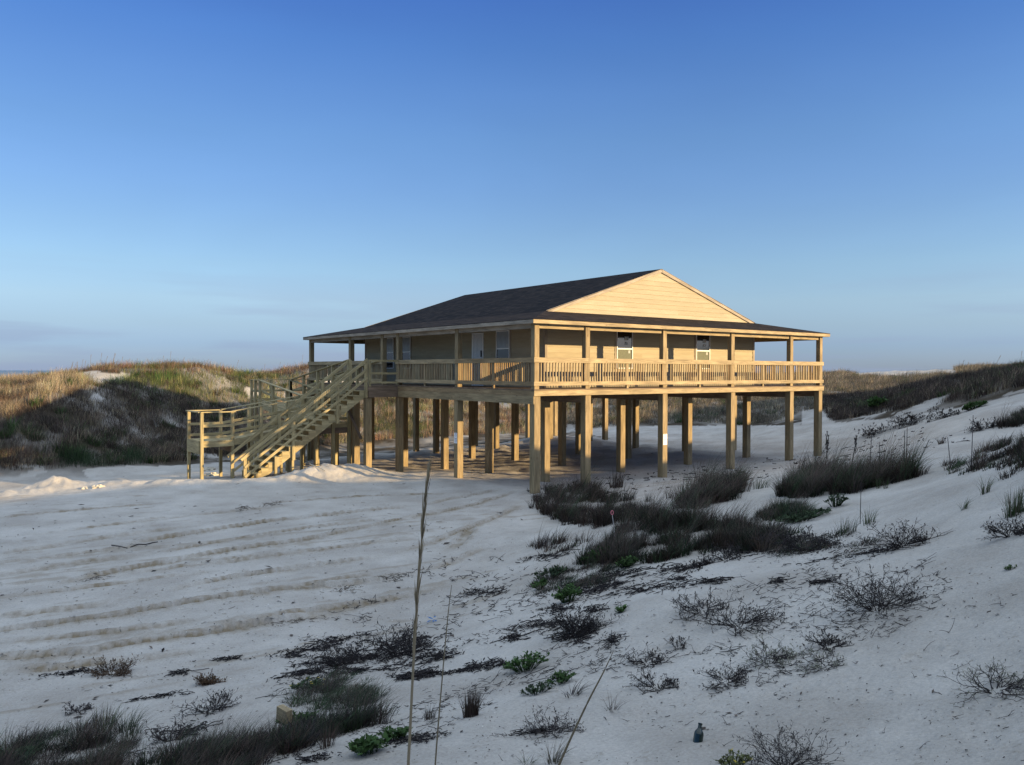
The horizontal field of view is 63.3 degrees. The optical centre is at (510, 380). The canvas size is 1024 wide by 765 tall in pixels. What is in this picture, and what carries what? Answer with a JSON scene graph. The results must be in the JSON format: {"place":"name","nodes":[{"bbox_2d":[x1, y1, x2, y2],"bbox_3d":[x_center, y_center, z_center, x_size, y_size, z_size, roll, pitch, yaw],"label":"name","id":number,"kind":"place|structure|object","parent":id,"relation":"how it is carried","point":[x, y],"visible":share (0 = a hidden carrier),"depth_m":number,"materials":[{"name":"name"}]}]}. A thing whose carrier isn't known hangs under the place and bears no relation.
{"place":"outdoors","nodes":[
{"label":"outdoors","id":0,"kind":"place"},
{"bbox_2d":[0,695,195,764],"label":"dune grass","id":1,"kind":"structure","parent":0,"point":[86,740],"depth_m":7.53,"materials":[{"name":"plant"}]},
{"bbox_2d":[126,682,409,764],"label":"dune grass","id":2,"kind":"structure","parent":0,"point":[244,749],"depth_m":6.45,"materials":[{"name":"plant"}]},
{"bbox_2d":[276,704,292,724],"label":"wood block","id":3,"kind":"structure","parent":2,"relation":"on","point":[280,708],"depth_m":7.03,"materials":[{"name":"brown wood"}]},
{"bbox_2d":[0,370,776,376],"bbox_3d":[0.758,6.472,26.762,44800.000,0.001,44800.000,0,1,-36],"label":"sea","id":4,"kind":"structure","parent":0,"point":[18,371],"depth_m":4082.16,"materials":[{"name":"blue liquid"}]},
{"bbox_2d":[0,367,1023,764],"bbox_3d":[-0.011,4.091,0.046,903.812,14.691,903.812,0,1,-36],"label":"sand ground","id":5,"kind":"structure","parent":0,"point":[482,515],"depth_m":11.90,"materials":[{"name":"sand"}]},
{"bbox_2d":[62,701,94,715],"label":"twiggy shrub","id":6,"kind":"object","parent":5,"relation":"on","point":[88,706],"visible":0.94,"depth_m":9.23,"materials":[{"name":"grey plant"}]},
{"bbox_2d":[92,484,104,488],"bbox_3d":[-13.749,3.551,27.756,0.434,0.183,0.310,0,1,-36],"label":"sand clod","id":7,"kind":"object","parent":5,"relation":"on","point":[97,486],"visible":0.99,"depth_m":27.68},
{"bbox_2d":[91,701,126,728],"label":"grass tuft","id":8,"kind":"object","parent":5,"relation":"on","point":[103,716],"visible":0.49,"depth_m":8.58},
{"bbox_2d":[80,654,144,679],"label":"twiggy shrub","id":9,"kind":"object","parent":5,"relation":"on","point":[124,669],"visible":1,"depth_m":10.73,"materials":[{"name":"grey plant"}]},
{"bbox_2d":[111,541,157,547],"bbox_3d":[-8.617,3.715,18.974,0.634,0.049,0.851,0,1,26],"label":"dry stick","id":10,"kind":"object","parent":5,"relation":"on","point":[134,545],"visible":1,"depth_m":18.81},
{"bbox_2d":[144,714,205,744],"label":"twiggy shrub","id":11,"kind":"object","parent":5,"relation":"on","point":[158,737],"visible":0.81,"depth_m":7.52,"materials":[{"name":"grey plant"}]},
{"bbox_2d":[171,688,241,717],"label":"twiggy shrub","id":12,"kind":"object","parent":5,"relation":"on","point":[217,703],"visible":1,"depth_m":8.64,"materials":[{"name":"grey plant"}]},
{"bbox_2d":[192,669,226,686],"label":"twiggy shrub","id":13,"kind":"object","parent":5,"relation":"on","point":[203,681],"visible":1,"depth_m":10.03,"materials":[{"name":"brown plant"}]},
{"bbox_2d":[204,467,215,470],"bbox_3d":[-13.210,3.898,36.345,0.695,0.280,0.442,0,1,-36],"label":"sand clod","id":14,"kind":"object","parent":5,"relation":"on","point":[208,468],"visible":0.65,"depth_m":36.27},
{"bbox_2d":[204,472,218,476],"bbox_3d":[-12.071,3.844,33.617,0.700,0.298,0.505,0,1,-36],"label":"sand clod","id":15,"kind":"object","parent":5,"relation":"on","point":[211,474],"visible":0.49,"depth_m":33.54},
{"bbox_2d":[185,359,374,478],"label":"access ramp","id":16,"kind":"structure","parent":5,"relation":"on","point":[272,406],"depth_m":33.68,"materials":[{"name":"wood"}]},
{"bbox_2d":[275,709,317,725],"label":"leafy plant","id":17,"kind":"object","parent":5,"relation":"on","point":[298,715],"visible":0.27,"depth_m":7.39,"materials":[{"name":"green plant"}]},
{"bbox_2d":[227,358,368,478],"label":"wooden staircase","id":18,"kind":"structure","parent":5,"relation":"on","point":[298,440],"depth_m":32.10,"materials":[{"name":"wood"}]},
{"bbox_2d":[288,675,323,689],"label":"leafy plant","id":19,"kind":"object","parent":5,"relation":"on","point":[307,680],"visible":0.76,"depth_m":9.15,"materials":[{"name":"green plant"}]},
{"bbox_2d":[295,458,324,470],"bbox_3d":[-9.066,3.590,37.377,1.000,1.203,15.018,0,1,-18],"label":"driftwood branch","id":20,"kind":"object","parent":5,"relation":"on","point":[309,463],"visible":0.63,"depth_m":33.85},
{"bbox_2d":[315,717,343,749],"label":"grass tuft","id":21,"kind":"object","parent":5,"relation":"on","point":[327,741],"visible":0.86,"depth_m":6.24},
{"bbox_2d":[268,663,400,711],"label":"dune grass","id":22,"kind":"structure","parent":5,"relation":"on","point":[326,691],"depth_m":8.60,"materials":[{"name":"plant"}]},
{"bbox_2d":[303,635,390,672],"bbox_3d":[-2.025,3.370,10.245,1.086,0.419,0.990,0,1,-2],"label":"twiggy shrub","id":23,"kind":"object","parent":5,"relation":"on","point":[351,655],"visible":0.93,"depth_m":10.25,"materials":[{"name":"grey plant"}]},
{"bbox_2d":[345,732,391,755],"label":"leafy plant","id":24,"kind":"object","parent":5,"relation":"on","point":[370,743],"visible":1,"depth_m":5.81,"materials":[{"name":"green plant"}]},
{"bbox_2d":[376,725,412,738],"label":"leafy plant","id":25,"kind":"object","parent":5,"relation":"on","point":[399,732],"visible":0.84,"depth_m":6.12,"materials":[{"name":"green plant"}]},
{"bbox_2d":[361,615,440,664],"bbox_3d":[-1.444,3.193,10.372,1.110,0.556,1.120,0,1,-36],"label":"twiggy shrub","id":26,"kind":"object","parent":5,"relation":"on","point":[410,644],"visible":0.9,"depth_m":10.32,"materials":[{"name":"grey plant"}]},
{"bbox_2d":[407,450,433,764],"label":"dry stalk","id":27,"kind":"object","parent":5,"relation":"on","point":[421,548],"visible":1,"depth_m":1.51,"materials":[{"name":"brown plant"}]},
{"bbox_2d":[424,702,437,719],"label":"grass tuft","id":28,"kind":"object","parent":5,"relation":"on","point":[430,717],"visible":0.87,"depth_m":6.72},
{"bbox_2d":[434,585,451,764],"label":"dry stalk","id":29,"kind":"object","parent":5,"relation":"on","point":[441,686],"visible":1,"depth_m":1.90,"materials":[{"name":"plant"}]},
{"bbox_2d":[454,688,488,717],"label":"grass tuft","id":30,"kind":"object","parent":5,"relation":"on","point":[471,705],"visible":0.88,"depth_m":6.52,"materials":[{"name":"plant"}]},
{"bbox_2d":[0,357,1023,470],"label":"dune grass","id":31,"kind":"structure","parent":5,"relation":"on","point":[897,390],"depth_m":48.84,"materials":[{"name":"plant"}]},
{"bbox_2d":[0,427,1023,764],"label":"plant litter","id":32,"kind":"object","parent":5,"relation":"on","point":[438,655],"visible":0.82,"depth_m":9.80,"materials":[{"name":"plant"}]},
{"bbox_2d":[501,650,549,672],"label":"leafy plant","id":33,"kind":"object","parent":5,"relation":"on","point":[516,664],"visible":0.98,"depth_m":8.11,"materials":[{"name":"green plant"}]},
{"bbox_2d":[31,354,1021,374],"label":"sea oat stalks","id":34,"kind":"object","parent":5,"relation":"on","point":[302,359],"visible":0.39,"depth_m":55.60,"materials":[{"name":"brown plant"}]},
{"bbox_2d":[515,750,543,764],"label":"grass tuft","id":35,"kind":"object","parent":5,"relation":"on","point":[527,760],"visible":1,"depth_m":5.38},
{"bbox_2d":[519,681,554,694],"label":"leafy plant","id":36,"kind":"object","parent":5,"relation":"on","point":[532,690],"visible":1,"depth_m":6.99,"materials":[{"name":"green plant"}]},
{"bbox_2d":[530,578,548,589],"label":"leafy plant","id":37,"kind":"object","parent":5,"relation":"on","point":[542,582],"visible":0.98,"depth_m":13.54,"materials":[{"name":"green plant"}]},
{"bbox_2d":[533,564,568,579],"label":"leafy plant","id":38,"kind":"object","parent":5,"relation":"on","point":[553,570],"visible":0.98,"depth_m":14.18,"materials":[{"name":"green plant"}]},
{"bbox_2d":[520,700,586,743],"bbox_3d":[0.261,2.436,5.951,0.475,0.209,0.447,0,1,-36],"label":"twiggy shrub","id":39,"kind":"object","parent":5,"relation":"on","point":[555,726],"visible":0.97,"depth_m":5.93,"materials":[{"name":"grey plant"}]},
{"bbox_2d":[534,732,582,764],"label":"grass tuft","id":40,"kind":"object","parent":5,"relation":"on","point":[555,758],"visible":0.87,"depth_m":5.30,"materials":[{"name":"plant"}]},
{"bbox_2d":[544,669,576,684],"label":"leafy plant","id":41,"kind":"object","parent":5,"relation":"on","point":[561,677],"visible":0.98,"depth_m":7.20,"materials":[{"name":"green plant"}]},
{"bbox_2d":[527,520,597,555],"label":"grass clump","id":42,"kind":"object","parent":5,"relation":"on","point":[541,543],"depth_m":17.49,"materials":[{"name":"plant"}]},
{"bbox_2d":[303,269,829,493],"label":"beach house","id":43,"kind":"structure","parent":5,"relation":"on","point":[628,341],"depth_m":32.72,"materials":[{"name":"brown wood"}]},
{"bbox_2d":[387,337,394,368],"bbox_3d":[-5.613,-1.290,38.815,0.052,1.473,0.868,0,1,-36],"label":"window","id":44,"kind":"structure","parent":43,"relation":"in","point":[390,341],"depth_m":38.71,"materials":[{"name":"glass"}]},
{"bbox_2d":[402,336,411,367],"bbox_3d":[-4.684,-1.273,37.552,0.052,1.473,0.890,0,1,-36],"label":"window","id":45,"kind":"structure","parent":43,"relation":"in","point":[407,341],"depth_m":37.50,"materials":[{"name":"glass"}]},
{"bbox_2d":[454,433,456,442],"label":"notice sheets","id":46,"kind":"object","parent":43,"relation":"attached to","point":[455,437],"visible":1,"depth_m":30.48,"materials":[{"name":"white paper"}]},
{"bbox_2d":[473,334,481,385],"bbox_3d":[-1.283,-0.826,32.916,0.060,2.035,0.661,0,1,-36],"label":"door","id":47,"kind":"structure","parent":43,"relation":"in","point":[477,338],"depth_m":32.94,"materials":[{"name":"white paint"}]},
{"bbox_2d":[496,330,510,368],"bbox_3d":[-0.254,-1.193,31.530,0.052,1.473,0.946,0,1,-36],"label":"window","id":48,"kind":"structure","parent":43,"relation":"in","point":[503,338],"depth_m":31.53,"materials":[{"name":"glass"}]},
{"bbox_2d":[615,332,632,368],"bbox_3d":[4.340,-1.183,31.791,0.924,1.473,0.052,0,1,-36],"label":"window","id":49,"kind":"structure","parent":43,"relation":"in","point":[623,340],"depth_m":31.79,"materials":[{"name":"glass"}]},
{"bbox_2d":[663,434,666,444],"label":"notice sheets","id":50,"kind":"object","parent":43,"relation":"attached to","point":[665,438],"visible":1,"depth_m":30.30,"materials":[{"name":"white paper"}]},
{"bbox_2d":[694,335,709,368],"bbox_3d":[7.953,-1.204,34.449,0.935,1.473,0.052,0,1,-36],"label":"window","id":51,"kind":"structure","parent":43,"relation":"in","point":[701,344],"depth_m":34.45,"materials":[{"name":"glass"}]},
{"bbox_2d":[550,583,582,602],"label":"leafy plant","id":52,"kind":"object","parent":5,"relation":"on","point":[564,594],"visible":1,"depth_m":11.62,"materials":[{"name":"green plant"}]},
{"bbox_2d":[516,559,628,595],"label":"dune grass","id":53,"kind":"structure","parent":5,"relation":"on","point":[599,574],"depth_m":13.34,"materials":[{"name":"plant"}]},
{"bbox_2d":[555,678,595,697],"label":"grass tuft","id":54,"kind":"object","parent":5,"relation":"on","point":[579,692],"visible":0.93,"depth_m":6.78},
{"bbox_2d":[537,598,622,641],"bbox_3d":[0.726,2.685,9.225,0.893,0.412,0.884,0,1,-36],"label":"twiggy shrub","id":55,"kind":"object","parent":5,"relation":"on","point":[586,628],"visible":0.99,"depth_m":9.14,"materials":[{"name":"grey plant"}]},
{"bbox_2d":[558,651,613,764],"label":"dry stalk","id":56,"kind":"object","parent":5,"relation":"on","point":[568,743],"visible":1,"depth_m":3.36,"materials":[{"name":"plant"}]},
{"bbox_2d":[581,546,617,561],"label":"leafy plant","id":57,"kind":"object","parent":5,"relation":"on","point":[593,552],"visible":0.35,"depth_m":14.69,"materials":[{"name":"green plant"}]},
{"bbox_2d":[594,690,628,711],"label":"grass tuft","id":58,"kind":"object","parent":5,"relation":"on","point":[611,706],"visible":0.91,"depth_m":6.31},
{"bbox_2d":[606,469,626,487],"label":"grass tuft","id":59,"kind":"object","parent":5,"relation":"on","point":[616,483],"visible":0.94,"depth_m":27.77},
{"bbox_2d":[614,604,626,612],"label":"leafy plant","id":60,"kind":"object","parent":5,"relation":"on","point":[622,608],"visible":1,"depth_m":9.58,"materials":[{"name":"green plant"}]},
{"bbox_2d":[615,555,639,567],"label":"leafy plant","id":61,"kind":"object","parent":5,"relation":"on","point":[628,561],"visible":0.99,"depth_m":13.45,"materials":[{"name":"green plant"}]},
{"bbox_2d":[622,642,672,668],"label":"twiggy shrub","id":62,"kind":"object","parent":5,"relation":"on","point":[658,658],"visible":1,"depth_m":7.39,"materials":[{"name":"grey plant"}]},
{"bbox_2d":[622,662,679,694],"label":"twiggy shrub","id":63,"kind":"object","parent":5,"relation":"on","point":[669,681],"visible":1,"depth_m":6.70,"materials":[{"name":"grey plant"}]},
{"bbox_2d":[664,635,690,650],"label":"twiggy shrub","id":64,"kind":"object","parent":5,"relation":"on","point":[677,643],"visible":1,"depth_m":7.77,"materials":[{"name":"grey plant"}]},
{"bbox_2d":[693,723,703,742],"bbox_3d":[1.245,2.347,5.500,0.063,0.148,0.103,1,1,31],"label":"bottle","id":65,"kind":"object","parent":5,"relation":"on","point":[698,736],"visible":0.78,"depth_m":5.48,"materials":[{"name":"blue glass"}]},
{"bbox_2d":[683,556,713,567],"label":"twiggy shrub","id":66,"kind":"object","parent":5,"relation":"on","point":[707,561],"visible":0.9,"depth_m":12.10,"materials":[{"name":"grey plant"}]},
{"bbox_2d":[669,586,743,622],"bbox_3d":[1.988,2.329,8.651,0.827,0.381,0.810,0,1,18],"label":"twiggy shrub","id":67,"kind":"object","parent":5,"relation":"on","point":[720,603],"visible":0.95,"depth_m":8.68,"materials":[{"name":"grey plant"}]},
{"bbox_2d":[693,657,754,689],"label":"twiggy shrub","id":68,"kind":"object","parent":5,"relation":"on","point":[739,674],"visible":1,"depth_m":6.53,"materials":[{"name":"grey plant"}]},
{"bbox_2d":[696,540,751,565],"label":"twiggy shrub","id":69,"kind":"object","parent":5,"relation":"on","point":[728,554],"visible":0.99,"depth_m":12.30,"materials":[{"name":"grey plant"}]},
{"bbox_2d":[715,748,753,764],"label":"leafy plant","id":70,"kind":"object","parent":5,"relation":"on","point":[732,760],"visible":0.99,"depth_m":4.93,"materials":[{"name":"green plant"}]},
{"bbox_2d":[692,592,784,638],"bbox_3d":[2.186,2.244,7.976,0.817,0.367,0.868,0,1,-36],"label":"twiggy shrub","id":71,"kind":"object","parent":5,"relation":"on","point":[756,619],"visible":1,"depth_m":7.99,"materials":[{"name":"grey plant"}]},
{"bbox_2d":[748,472,776,489],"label":"grass tuft","id":72,"kind":"object","parent":5,"relation":"on","point":[761,484],"visible":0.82,"depth_m":20.50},
{"bbox_2d":[738,631,805,669],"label":"twiggy shrub","id":73,"kind":"object","parent":5,"relation":"on","point":[780,657],"visible":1,"depth_m":6.84,"materials":[{"name":"grey plant"}]},
{"bbox_2d":[750,526,812,547],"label":"twiggy shrub","id":74,"kind":"object","parent":5,"relation":"on","point":[785,535],"visible":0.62,"depth_m":12.38,"materials":[{"name":"grey plant"}]},
{"bbox_2d":[735,720,846,764],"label":"twiggy shrub","id":75,"kind":"object","parent":5,"relation":"on","point":[785,754],"visible":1,"depth_m":4.89,"materials":[{"name":"grey plant"}]},
{"bbox_2d":[775,507,832,523],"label":"leafy plant","id":76,"kind":"object","parent":5,"relation":"on","point":[814,513],"visible":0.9,"depth_m":14.49,"materials":[{"name":"green plant"}]},
{"bbox_2d":[773,524,845,555],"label":"twiggy shrub","id":77,"kind":"object","parent":5,"relation":"on","point":[785,541],"visible":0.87,"depth_m":11.51,"materials":[{"name":"grey plant"}]},
{"bbox_2d":[745,527,882,563],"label":"dune grass","id":78,"kind":"structure","parent":5,"relation":"on","point":[807,546],"depth_m":11.64,"materials":[{"name":"plant"}]},
{"bbox_2d":[794,646,846,674],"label":"twiggy shrub","id":79,"kind":"object","parent":5,"relation":"on","point":[820,660],"visible":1,"depth_m":6.48,"materials":[{"name":"grey plant"}]},
{"bbox_2d":[795,627,853,655],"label":"twiggy shrub","id":80,"kind":"object","parent":5,"relation":"on","point":[827,641],"visible":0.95,"depth_m":6.96,"materials":[{"name":"grey plant"}]},
{"bbox_2d":[825,431,828,462],"bbox_3d":[8.399,1.893,22.032,0.146,1.178,0.104,0,1,17],"label":"sea oat","id":81,"kind":"object","parent":5,"relation":"on","point":[827,440],"visible":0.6,"depth_m":22.02,"materials":[{"name":"grey plant"}]},
{"bbox_2d":[823,493,848,506],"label":"leafy plant","id":82,"kind":"object","parent":5,"relation":"on","point":[841,500],"visible":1,"depth_m":15.13,"materials":[{"name":"green plant"}]},
{"bbox_2d":[833,514,860,534],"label":"grass tuft","id":83,"kind":"object","parent":5,"relation":"on","point":[845,530],"visible":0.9,"depth_m":11.97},
{"bbox_2d":[853,428,856,455],"bbox_3d":[7.654,1.622,18.534,0.200,1.163,0.103,0,1,-19],"label":"sea oat","id":84,"kind":"object","parent":5,"relation":"on","point":[855,443],"visible":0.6,"depth_m":18.54,"materials":[{"name":"grey plant"}]},
{"bbox_2d":[769,418,957,498],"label":"dune grass","id":85,"kind":"structure","parent":5,"relation":"on","point":[820,476],"depth_m":16.77,"materials":[{"name":"plant"}]},
{"bbox_2d":[861,506,883,525],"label":"grass tuft","id":86,"kind":"object","parent":5,"relation":"on","point":[867,519],"visible":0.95,"depth_m":12.22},
{"bbox_2d":[812,563,933,626],"bbox_3d":[3.311,1.903,7.590,1.004,0.501,1.150,0,1,27],"label":"twiggy shrub","id":87,"kind":"object","parent":5,"relation":"on","point":[880,592],"visible":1,"depth_m":7.55,"materials":[{"name":"grey plant"}]},
{"bbox_2d":[853,423,897,437],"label":"twiggy shrub","id":88,"kind":"object","parent":5,"relation":"on","point":[869,433],"visible":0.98,"depth_m":37.67,"materials":[{"name":"grey plant"}]},
{"bbox_2d":[867,396,888,409],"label":"leafy plant","id":89,"kind":"object","parent":5,"relation":"on","point":[876,399],"visible":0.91,"depth_m":47.21,"materials":[{"name":"green plant"}]},
{"bbox_2d":[856,517,949,554],"bbox_3d":[4.618,1.793,9.766,0.936,0.455,0.807,0,1,-17],"label":"twiggy shrub","id":90,"kind":"object","parent":5,"relation":"on","point":[893,546],"visible":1,"depth_m":9.65,"materials":[{"name":"grey plant"}]},
{"bbox_2d":[886,411,924,428],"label":"twiggy shrub","id":91,"kind":"object","parent":5,"relation":"on","point":[902,422],"visible":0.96,"depth_m":37.23,"materials":[{"name":"grey plant"}]},
{"bbox_2d":[920,403,961,422],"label":"twiggy shrub","id":92,"kind":"object","parent":5,"relation":"on","point":[941,413],"visible":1,"depth_m":35.65,"materials":[{"name":"grey plant"}]},
{"bbox_2d":[936,435,946,444],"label":"grass tuft","id":93,"kind":"object","parent":5,"relation":"on","point":[941,439],"visible":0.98,"depth_m":23.58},
{"bbox_2d":[952,495,980,510],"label":"grass tuft","id":94,"kind":"object","parent":5,"relation":"on","point":[966,505],"visible":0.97,"depth_m":10.55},
{"bbox_2d":[971,424,972,465],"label":"thin stem","id":95,"kind":"object","parent":5,"relation":"on","point":[972,443],"visible":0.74,"depth_m":14.50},
{"bbox_2d":[962,400,988,410],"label":"leafy plant","id":96,"kind":"object","parent":5,"relation":"on","point":[973,404],"visible":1,"depth_m":35.37,"materials":[{"name":"green plant"}]},
{"bbox_2d":[937,656,1023,705],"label":"twiggy shrub","id":97,"kind":"object","parent":5,"relation":"on","point":[1020,682],"visible":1,"depth_m":5.10,"materials":[{"name":"grey plant"}]},
{"bbox_2d":[964,417,1000,432],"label":"twiggy shrub","id":98,"kind":"object","parent":5,"relation":"on","point":[977,425],"visible":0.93,"depth_m":24.16,"materials":[{"name":"grey plant"}]},
{"bbox_2d":[976,475,1000,494],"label":"grass tuft","id":99,"kind":"object","parent":5,"relation":"on","point":[987,488],"visible":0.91,"depth_m":10.89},
{"bbox_2d":[978,509,1023,540],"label":"twiggy shrub","id":100,"kind":"object","parent":5,"relation":"on","point":[993,528],"visible":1,"depth_m":8.42,"materials":[{"name":"grey plant"}]},
{"bbox_2d":[1004,564,1016,569],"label":"leafy plant","id":101,"kind":"object","parent":5,"relation":"on","point":[1008,567],"visible":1,"depth_m":7.37,"materials":[{"name":"green plant"}]},
{"bbox_2d":[1003,482,1023,517],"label":"grass tuft","id":102,"kind":"object","parent":5,"relation":"on","point":[1013,510],"visible":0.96,"depth_m":9.08,"materials":[{"name":"plant"}]},
{"bbox_2d":[0,0,1023,372],"label":"sky","id":103,"kind":"structure","parent":0,"point":[224,181],"materials":[{"name":"blue"}]},
{"bbox_2d":[525,463,688,534],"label":"dune grass","id":104,"kind":"structure","parent":0,"point":[575,513],"depth_m":22.05,"materials":[{"name":"plant"}]},
{"bbox_2d":[568,473,805,567],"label":"dune grass","id":105,"kind":"structure","parent":0,"point":[734,530],"depth_m":14.51,"materials":[{"name":"plant"}]},
{"bbox_2d":[662,441,777,509],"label":"dune grass","id":106,"kind":"structure","parent":0,"point":[736,481],"depth_m":18.81,"materials":[{"name":"plant"}]},
{"bbox_2d":[752,484,821,522],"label":"dune grass","id":107,"kind":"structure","parent":0,"point":[781,508],"depth_m":15.38,"materials":[{"name":"plant"}]},
{"bbox_2d":[941,431,1023,480],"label":"dune grass","id":108,"kind":"structure","parent":0,"point":[1015,452],"depth_m":14.38,"materials":[{"name":"plant"}]},
{"bbox_2d":[990,400,1023,428],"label":"dune grass","id":109,"kind":"structure","parent":0,"point":[1016,420],"depth_m":23.83,"materials":[{"name":"plant"}]}
]}

